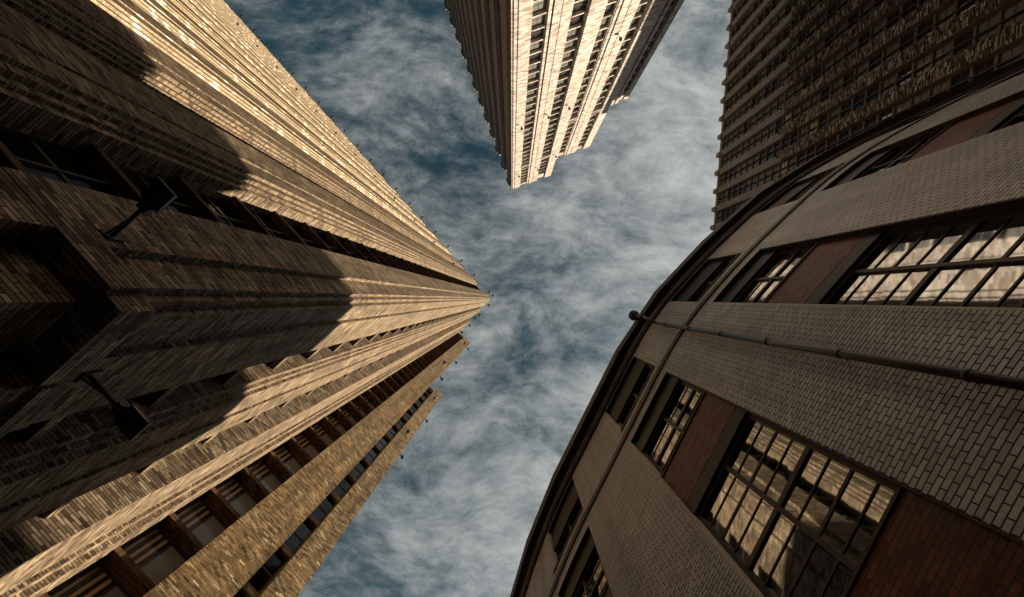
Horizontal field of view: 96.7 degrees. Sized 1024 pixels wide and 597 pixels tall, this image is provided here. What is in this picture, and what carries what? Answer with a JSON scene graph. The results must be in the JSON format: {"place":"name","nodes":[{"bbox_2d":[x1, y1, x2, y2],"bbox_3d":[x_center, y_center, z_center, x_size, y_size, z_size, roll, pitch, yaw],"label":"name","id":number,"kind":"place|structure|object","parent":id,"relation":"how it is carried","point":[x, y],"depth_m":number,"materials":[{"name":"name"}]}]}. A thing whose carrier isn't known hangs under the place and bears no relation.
{"place":"outdoors","nodes":[
{"label":"outdoors","id":0,"kind":"place"},
{"bbox_2d":[0,0,489,596],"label":"brick tower","id":1,"kind":"structure","parent":0,"point":[270,310],"depth_m":17.54,"materials":[{"name":"brown brick"}]},
{"bbox_2d":[0,125,121,196],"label":"window","id":2,"kind":"structure","parent":1,"relation":"in","point":[41,157],"depth_m":11.98,"materials":[{"name":"black glass"}]},
{"bbox_2d":[49,562,131,596],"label":"window","id":3,"kind":"structure","parent":1,"relation":"in","point":[96,581],"depth_m":17.11,"materials":[{"name":"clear glass"}]},
{"bbox_2d":[74,369,151,440],"bbox_3d":[-7.824,2.071,8.950,0.518,0.400,1.508,-42,-90,0],"label":"wall lantern","id":4,"kind":"object","parent":1,"relation":"attached to","point":[132,421],"depth_m":8.95,"materials":[{"name":"paint"}]},
{"bbox_2d":[98,177,177,242],"bbox_3d":[-7.503,-1.748,9.150,1.508,0.400,0.518,-42,-90,0],"label":"wall lantern","id":5,"kind":"object","parent":1,"relation":"attached to","point":[158,195],"depth_m":9.15,"materials":[{"name":"paint"}]},
{"bbox_2d":[122,526,187,584],"bbox_3d":[-15.355,11.087,19.390,0.120,2.420,2.170,-42,-90,0],"label":"window","id":6,"kind":"structure","parent":1,"relation":"in","point":[154,553],"depth_m":19.63,"materials":[{"name":"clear glass"}]},
{"bbox_2d":[116,164,200,217],"bbox_3d":[-11.343,-2.839,15.210,0.120,3.080,3.800,-42,-90,0],"label":"window","id":7,"kind":"structure","parent":1,"relation":"in","point":[141,181],"depth_m":15.63,"materials":[{"name":"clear glass"}]},
{"bbox_2d":[176,498,226,546],"bbox_3d":[-15.355,11.087,22.240,0.120,2.420,2.170,-42,-90,0],"label":"window","id":8,"kind":"structure","parent":1,"relation":"in","point":[197,516],"depth_m":22.56,"materials":[{"name":"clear glass"}]},
{"bbox_2d":[196,192,253,231],"bbox_3d":[-11.343,-2.839,18.630,0.120,3.080,3.800,-42,-90,0],"label":"window","id":9,"kind":"structure","parent":1,"relation":"in","point":[221,208],"depth_m":19.16,"materials":[{"name":"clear glass"}]},
{"bbox_2d":[216,476,257,516],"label":"window","id":10,"kind":"structure","parent":1,"relation":"in","point":[232,490],"depth_m":25.48,"materials":[{"name":"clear glass"}]},
{"bbox_2d":[248,459,282,492],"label":"window","id":11,"kind":"structure","parent":1,"relation":"in","point":[259,469],"depth_m":28.41,"materials":[{"name":"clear glass"}]},
{"bbox_2d":[248,550,286,593],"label":"window","id":12,"kind":"structure","parent":1,"relation":"in","point":[271,567],"depth_m":23.11,"materials":[{"name":"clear glass"}]},
{"bbox_2d":[250,210,290,240],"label":"window","id":13,"kind":"structure","parent":1,"relation":"in","point":[265,220],"depth_m":22.71,"materials":[{"name":"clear glass"}]},
{"bbox_2d":[273,445,302,473],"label":"window","id":14,"kind":"structure","parent":1,"relation":"in","point":[282,452],"depth_m":31.32,"materials":[{"name":"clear glass"}]},
{"bbox_2d":[284,519,314,552],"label":"window","id":15,"kind":"structure","parent":1,"relation":"in","point":[295,540],"depth_m":26.57,"materials":[{"name":"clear glass"}]},
{"bbox_2d":[287,222,319,248],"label":"window","id":16,"kind":"structure","parent":1,"relation":"in","point":[297,229],"depth_m":26.28,"materials":[{"name":"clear glass"}]},
{"bbox_2d":[294,433,319,458],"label":"window","id":17,"kind":"structure","parent":1,"relation":"in","point":[301,438],"depth_m":34.23,"materials":[{"name":"brown glass"}]},
{"bbox_2d":[312,423,334,445],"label":"window","id":18,"kind":"structure","parent":1,"relation":"in","point":[317,427],"depth_m":37.16,"materials":[{"name":"brown glass"}]},
{"bbox_2d":[312,495,335,521],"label":"window","id":19,"kind":"structure","parent":1,"relation":"in","point":[327,504],"depth_m":30.08,"materials":[{"name":"grey glass"}]},
{"bbox_2d":[315,232,340,253],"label":"window","id":20,"kind":"structure","parent":1,"relation":"in","point":[325,240],"depth_m":29.86,"materials":[{"name":"black glass"}]},
{"bbox_2d":[327,414,346,434],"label":"window","id":21,"kind":"structure","parent":1,"relation":"in","point":[337,424],"depth_m":40.05,"materials":[{"name":"brown glass"}]},
{"bbox_2d":[333,476,352,497],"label":"window","id":22,"kind":"structure","parent":1,"relation":"in","point":[346,483],"depth_m":33.52,"materials":[{"name":"grey glass"}]},
{"bbox_2d":[337,239,357,258],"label":"window","id":23,"kind":"structure","parent":1,"relation":"in","point":[343,244],"depth_m":33.44,"materials":[{"name":"black glass"}]},
{"bbox_2d":[340,406,357,424],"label":"window","id":24,"kind":"structure","parent":1,"relation":"in","point":[343,409],"depth_m":42.98,"materials":[{"name":"brown glass"}]},
{"bbox_2d":[350,460,366,478],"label":"window","id":25,"kind":"structure","parent":1,"relation":"in","point":[360,467],"depth_m":36.99,"materials":[{"name":"grey glass"}]},
{"bbox_2d":[351,400,367,416],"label":"window","id":26,"kind":"structure","parent":1,"relation":"in","point":[354,402],"depth_m":45.92,"materials":[{"name":"brown glass"}]},
{"bbox_2d":[361,394,375,409],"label":"window","id":27,"kind":"structure","parent":1,"relation":"in","point":[362,395],"depth_m":48.81,"materials":[{"name":"brown glass"}]},
{"bbox_2d":[365,447,378,462],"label":"window","id":28,"kind":"structure","parent":1,"relation":"in","point":[373,453],"depth_m":40.43,"materials":[{"name":"grey glass"}]},
{"bbox_2d":[377,436,389,449],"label":"window","id":29,"kind":"structure","parent":1,"relation":"in","point":[383,441],"depth_m":43.86,"materials":[{"name":"grey glass"}]},
{"bbox_2d":[387,426,397,437],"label":"window","id":30,"kind":"structure","parent":1,"relation":"in","point":[392,431],"depth_m":47.38,"materials":[{"name":"grey glass"}]},
{"bbox_2d":[224,0,731,596],"label":"sky","id":31,"kind":"structure","parent":0,"point":[565,257],"materials":[{"name":"blue"}]},
{"bbox_2d":[443,0,684,188],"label":"pale tower","id":32,"kind":"structure","parent":0,"point":[531,65],"depth_m":95.59,"materials":[{"name":"stone"}]},
{"bbox_2d":[528,62,539,71],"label":"window","id":33,"kind":"structure","parent":32,"relation":"in","point":[535,66],"depth_m":85.60,"materials":[{"name":"grey glass"}]},
{"bbox_2d":[529,52,540,61],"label":"window","id":34,"kind":"structure","parent":32,"relation":"in","point":[536,56],"depth_m":82.02,"materials":[{"name":"grey glass"}]},
{"bbox_2d":[530,41,541,50],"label":"window","id":35,"kind":"structure","parent":32,"relation":"in","point":[537,45],"depth_m":78.44,"materials":[{"name":"grey glass"}]},
{"bbox_2d":[531,28,543,39],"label":"window","id":36,"kind":"structure","parent":32,"relation":"in","point":[538,33],"depth_m":74.86,"materials":[{"name":"grey glass"}]},
{"bbox_2d":[531,14,544,27],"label":"window","id":37,"kind":"structure","parent":32,"relation":"in","point":[538,20],"depth_m":71.28,"materials":[{"name":"grey glass"}]},
{"bbox_2d":[532,0,546,13],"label":"window","id":38,"kind":"structure","parent":32,"relation":"in","point":[541,5],"depth_m":67.69,"materials":[{"name":"grey glass"}]},
{"bbox_2d":[560,60,572,68],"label":"window","id":39,"kind":"structure","parent":32,"relation":"in","point":[569,63],"depth_m":89.18,"materials":[{"name":"grey glass"}]},
{"bbox_2d":[562,50,574,59],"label":"window","id":40,"kind":"structure","parent":32,"relation":"in","point":[569,54],"depth_m":85.57,"materials":[{"name":"grey glass"}]},
{"bbox_2d":[564,39,577,49],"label":"window","id":41,"kind":"structure","parent":32,"relation":"in","point":[573,43],"depth_m":82.05,"materials":[{"name":"grey glass"}]},
{"bbox_2d":[567,27,580,37],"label":"window","id":42,"kind":"structure","parent":32,"relation":"in","point":[574,32],"depth_m":78.46,"materials":[{"name":"grey glass"}]},
{"bbox_2d":[569,13,584,25],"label":"window","id":43,"kind":"structure","parent":32,"relation":"in","point":[578,19],"depth_m":74.87,"materials":[{"name":"grey glass"}]},
{"bbox_2d":[572,0,587,12],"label":"window","id":44,"kind":"structure","parent":32,"relation":"in","point":[578,6],"depth_m":71.30,"materials":[{"name":"grey glass"}]},
{"bbox_2d":[600,17,609,26],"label":"window","id":45,"kind":"structure","parent":32,"relation":"in","point":[604,21],"depth_m":78.42,"materials":[{"name":"grey glass"}]},
{"bbox_2d":[604,3,614,13],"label":"window","id":46,"kind":"structure","parent":32,"relation":"in","point":[609,7],"depth_m":74.87,"materials":[{"name":"grey glass"}]},
{"bbox_2d":[635,3,646,13],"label":"window","id":47,"kind":"structure","parent":32,"relation":"in","point":[640,9],"depth_m":78.40,"materials":[{"name":"grey glass"}]},
{"bbox_2d":[510,58,1023,596],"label":"curved building","id":48,"kind":"structure","parent":0,"point":[810,384],"depth_m":7.73,"materials":[{"name":"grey brick"}]},
{"bbox_2d":[556,500,581,560],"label":"window","id":49,"kind":"structure","parent":48,"relation":"in","point":[578,507],"depth_m":14.86,"materials":[{"name":"black glass"}]},
{"bbox_2d":[574,549,606,596],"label":"window","id":50,"kind":"structure","parent":48,"relation":"in","point":[593,582],"depth_m":11.56,"materials":[{"name":"black glass"}]},
{"bbox_2d":[618,365,652,427],"bbox_3d":[4.005,3.147,14.335,0.106,1.230,2.178,27,-90,0],"label":"window","id":51,"kind":"structure","parent":48,"relation":"in","point":[648,368],"depth_m":14.82,"materials":[{"name":"black glass"}]},
{"bbox_2d":[644,380,703,474],"bbox_3d":[4.005,3.147,11.160,0.106,1.680,2.178,27,-90,0],"label":"window","id":52,"kind":"structure","parent":48,"relation":"in","point":[686,397],"depth_m":11.34,"materials":[{"name":"black glass"}]},
{"bbox_2d":[689,260,731,301],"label":"window","id":53,"kind":"structure","parent":48,"relation":"in","point":[705,286],"depth_m":14.86,"materials":[{"name":"black glass"}]},
{"bbox_2d":[733,246,812,302],"bbox_3d":[6.411,-0.477,11.160,0.119,1.680,1.950,42,-90,0],"label":"window","id":54,"kind":"structure","parent":48,"relation":"in","point":[783,262],"depth_m":11.38,"materials":[{"name":"black glass"}]},
{"bbox_2d":[697,413,897,596],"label":"window","id":55,"kind":"structure","parent":48,"relation":"in","point":[797,517],"depth_m":6.53,"materials":[{"name":"clear glass"}]},
{"bbox_2d":[857,134,936,178],"bbox_3d":[9.438,-3.353,11.160,1.775,1.680,0.132,-38,-90,0],"label":"window","id":56,"kind":"structure","parent":48,"relation":"in","point":[899,155],"depth_m":11.50,"materials":[{"name":"black glass"}]},
{"bbox_2d":[823,209,1023,307],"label":"window","id":57,"kind":"structure","parent":48,"relation":"in","point":[979,261],"depth_m":6.78,"materials":[{"name":"clear glass"}]},
{"bbox_2d":[996,109,1023,130],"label":"window","id":58,"kind":"structure","parent":48,"relation":"in","point":[1019,117],"depth_m":8.46,"materials":[{"name":"black glass"}]},
{"bbox_2d":[710,0,1023,230],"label":"brown tower","id":59,"kind":"structure","parent":0,"point":[845,70],"depth_m":97.16,"materials":[{"name":"stone"}]},
{"bbox_2d":[772,165,778,179],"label":"window","id":60,"kind":"structure","parent":59,"relation":"in","point":[775,176],"depth_m":116.49,"materials":[{"name":"grey glass"}]},
{"bbox_2d":[774,141,780,156],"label":"window","id":61,"kind":"structure","parent":59,"relation":"in","point":[777,145],"depth_m":116.44,"materials":[{"name":"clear glass"}]},
{"bbox_2d":[776,118,782,133],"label":"window","id":62,"kind":"structure","parent":59,"relation":"in","point":[779,122],"depth_m":116.61,"materials":[{"name":"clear glass"}]},
{"bbox_2d":[789,156,795,169],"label":"window","id":63,"kind":"structure","parent":59,"relation":"in","point":[792,160],"depth_m":109.68,"materials":[{"name":"grey glass"}]},
{"bbox_2d":[798,152,804,165],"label":"window","id":64,"kind":"structure","parent":59,"relation":"in","point":[802,155],"depth_m":106.24,"materials":[{"name":"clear glass"}]},
{"bbox_2d":[800,126,806,139],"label":"window","id":65,"kind":"structure","parent":59,"relation":"in","point":[804,129],"depth_m":106.27,"materials":[{"name":"grey glass"}]},
{"bbox_2d":[807,147,814,160],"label":"window","id":66,"kind":"structure","parent":59,"relation":"in","point":[812,150],"depth_m":102.80,"materials":[{"name":"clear glass"}]},
{"bbox_2d":[809,120,816,134],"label":"window","id":67,"kind":"structure","parent":59,"relation":"in","point":[812,125],"depth_m":102.80,"materials":[{"name":"beige glass"}]},
{"bbox_2d":[811,94,818,108],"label":"window","id":68,"kind":"structure","parent":59,"relation":"in","point":[816,97],"depth_m":102.82,"materials":[{"name":"grey glass"}]},
{"bbox_2d":[817,141,825,154],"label":"window","id":69,"kind":"structure","parent":59,"relation":"in","point":[822,145],"depth_m":99.39,"materials":[{"name":"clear glass"}]},
{"bbox_2d":[819,114,827,129],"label":"window","id":70,"kind":"structure","parent":59,"relation":"in","point":[824,118],"depth_m":99.43,"materials":[{"name":"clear glass"}]},
{"bbox_2d":[821,87,829,101],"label":"window","id":71,"kind":"structure","parent":59,"relation":"in","point":[827,90],"depth_m":99.42,"materials":[{"name":"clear glass"}]},
{"bbox_2d":[824,59,831,73],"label":"window","id":72,"kind":"structure","parent":59,"relation":"in","point":[829,63],"depth_m":99.34,"materials":[{"name":"grey glass"}]},
{"bbox_2d":[828,136,836,149],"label":"window","id":73,"kind":"structure","parent":59,"relation":"in","point":[834,139],"depth_m":95.96,"materials":[{"name":"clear glass"}]},
{"bbox_2d":[830,108,838,123],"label":"window","id":74,"kind":"structure","parent":59,"relation":"in","point":[836,111],"depth_m":96.01,"materials":[{"name":"grey glass"}]},
{"bbox_2d":[832,79,840,94],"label":"window","id":75,"kind":"structure","parent":59,"relation":"in","point":[837,83],"depth_m":95.95,"materials":[{"name":"grey glass"}]},
{"bbox_2d":[835,50,843,66],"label":"window","id":76,"kind":"structure","parent":59,"relation":"in","point":[839,55],"depth_m":95.94,"materials":[{"name":"grey glass"}]},
{"bbox_2d":[837,22,845,37],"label":"window","id":77,"kind":"structure","parent":59,"relation":"in","point":[843,26],"depth_m":96.03,"materials":[{"name":"grey glass"}]},
{"bbox_2d":[839,130,848,143],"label":"window","id":78,"kind":"structure","parent":59,"relation":"in","point":[845,134],"depth_m":92.54,"materials":[{"name":"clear glass"}]},
{"bbox_2d":[842,100,851,116],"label":"window","id":79,"kind":"structure","parent":59,"relation":"in","point":[848,104],"depth_m":92.52,"materials":[{"name":"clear glass"}]},
{"bbox_2d":[844,71,853,87],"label":"window","id":80,"kind":"structure","parent":59,"relation":"in","point":[850,75],"depth_m":92.49,"materials":[{"name":"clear glass"}]},
{"bbox_2d":[846,41,855,58],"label":"window","id":81,"kind":"structure","parent":59,"relation":"in","point":[853,45],"depth_m":92.55,"materials":[{"name":"grey glass"}]},
{"bbox_2d":[849,11,858,28],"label":"window","id":82,"kind":"structure","parent":59,"relation":"in","point":[855,16],"depth_m":92.53,"materials":[{"name":"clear glass"}]},
{"bbox_2d":[852,123,861,136],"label":"window","id":83,"kind":"structure","parent":59,"relation":"in","point":[857,128],"depth_m":89.05,"materials":[{"name":"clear glass"}]},
{"bbox_2d":[854,92,864,110],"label":"window","id":84,"kind":"structure","parent":59,"relation":"in","point":[860,97],"depth_m":89.14,"materials":[{"name":"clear glass"}]},
{"bbox_2d":[857,62,866,79],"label":"window","id":85,"kind":"structure","parent":59,"relation":"in","point":[864,66],"depth_m":89.07,"materials":[{"name":"grey glass"}]},
{"bbox_2d":[859,31,869,48],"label":"window","id":86,"kind":"structure","parent":59,"relation":"in","point":[864,37],"depth_m":89.05,"materials":[{"name":"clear glass"}]},
{"bbox_2d":[861,1,871,18],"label":"window","id":87,"kind":"structure","parent":59,"relation":"in","point":[869,4],"depth_m":89.15,"materials":[{"name":"grey glass"}]},
{"bbox_2d":[865,116,876,130],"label":"window","id":88,"kind":"structure","parent":59,"relation":"in","point":[871,121],"depth_m":85.60,"materials":[{"name":"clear glass"}]},
{"bbox_2d":[868,84,878,102],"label":"window","id":89,"kind":"structure","parent":59,"relation":"in","point":[876,88],"depth_m":85.70,"materials":[{"name":"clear glass"}]},
{"bbox_2d":[870,52,881,70],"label":"window","id":90,"kind":"structure","parent":59,"relation":"in","point":[877,57],"depth_m":85.64,"materials":[{"name":"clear glass"}]},
{"bbox_2d":[873,20,883,38],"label":"window","id":91,"kind":"structure","parent":59,"relation":"in","point":[880,25],"depth_m":85.68,"materials":[{"name":"grey glass"}]},
{"bbox_2d":[880,108,891,120],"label":"window","id":92,"kind":"structure","parent":59,"relation":"in","point":[887,113],"depth_m":82.26,"materials":[{"name":"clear glass"}]},
{"bbox_2d":[882,75,894,94],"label":"window","id":93,"kind":"structure","parent":59,"relation":"in","point":[890,80],"depth_m":82.26,"materials":[{"name":"grey glass"}]},
{"bbox_2d":[885,42,896,61],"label":"window","id":94,"kind":"structure","parent":59,"relation":"in","point":[894,46],"depth_m":82.25,"materials":[{"name":"grey glass"}]},
{"bbox_2d":[887,8,899,28],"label":"window","id":95,"kind":"structure","parent":59,"relation":"in","point":[896,13],"depth_m":82.21,"materials":[{"name":"black glass"}]},
{"bbox_2d":[896,100,908,112],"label":"window","id":96,"kind":"structure","parent":59,"relation":"in","point":[904,105],"depth_m":78.77,"materials":[{"name":"grey glass"}]},
{"bbox_2d":[898,65,911,85],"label":"window","id":97,"kind":"structure","parent":59,"relation":"in","point":[907,70],"depth_m":78.76,"materials":[{"name":"black glass"}]},
{"bbox_2d":[901,30,914,51],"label":"window","id":98,"kind":"structure","parent":59,"relation":"in","point":[910,35],"depth_m":78.85,"materials":[{"name":"black glass"}]},
{"bbox_2d":[903,0,916,17],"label":"window","id":99,"kind":"structure","parent":59,"relation":"in","point":[911,2],"depth_m":79.01,"materials":[{"name":"black glass"}]},
{"bbox_2d":[913,91,926,104],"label":"window","id":100,"kind":"structure","parent":59,"relation":"in","point":[922,96],"depth_m":75.35,"materials":[{"name":"grey glass"}]},
{"bbox_2d":[915,54,929,76],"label":"window","id":101,"kind":"structure","parent":59,"relation":"in","point":[923,61],"depth_m":75.34,"materials":[{"name":"grey glass"}]},
{"bbox_2d":[918,18,932,40],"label":"window","id":102,"kind":"structure","parent":59,"relation":"in","point":[929,23],"depth_m":75.32,"materials":[{"name":"black glass"}]},
{"bbox_2d":[932,80,947,97],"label":"window","id":103,"kind":"structure","parent":59,"relation":"in","point":[942,86],"depth_m":71.94,"materials":[{"name":"grey glass"}]},
{"bbox_2d":[934,42,950,66],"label":"window","id":104,"kind":"structure","parent":59,"relation":"in","point":[946,48],"depth_m":71.95,"materials":[{"name":"grey glass"}]},
{"bbox_2d":[937,4,953,28],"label":"window","id":105,"kind":"structure","parent":59,"relation":"in","point":[949,10],"depth_m":71.94,"materials":[{"name":"grey glass"}]},
{"bbox_2d":[952,69,969,89],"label":"window","id":106,"kind":"structure","parent":59,"relation":"in","point":[963,76],"depth_m":68.45,"materials":[{"name":"black glass"}]},
{"bbox_2d":[955,29,972,54],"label":"window","id":107,"kind":"structure","parent":59,"relation":"in","point":[968,35],"depth_m":68.48,"materials":[{"name":"black glass"}]},
{"bbox_2d":[958,0,974,15],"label":"window","id":108,"kind":"structure","parent":59,"relation":"in","point":[961,2],"depth_m":68.93,"materials":[{"name":"grey glass"}]},
{"bbox_2d":[974,57,993,79],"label":"window","id":109,"kind":"structure","parent":59,"relation":"in","point":[989,63],"depth_m":65.09,"materials":[{"name":"black glass"}]},
{"bbox_2d":[977,15,997,42],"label":"window","id":110,"kind":"structure","parent":59,"relation":"in","point":[989,23],"depth_m":65.04,"materials":[{"name":"grey glass"}]},
{"bbox_2d":[999,43,1021,68],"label":"window","id":111,"kind":"structure","parent":59,"relation":"in","point":[1016,50],"depth_m":61.59,"materials":[{"name":"grey glass"}]},
{"bbox_2d":[1003,0,1023,28],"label":"window","id":112,"kind":"structure","parent":59,"relation":"in","point":[1019,6],"depth_m":61.67,"materials":[{"name":"grey glass"}]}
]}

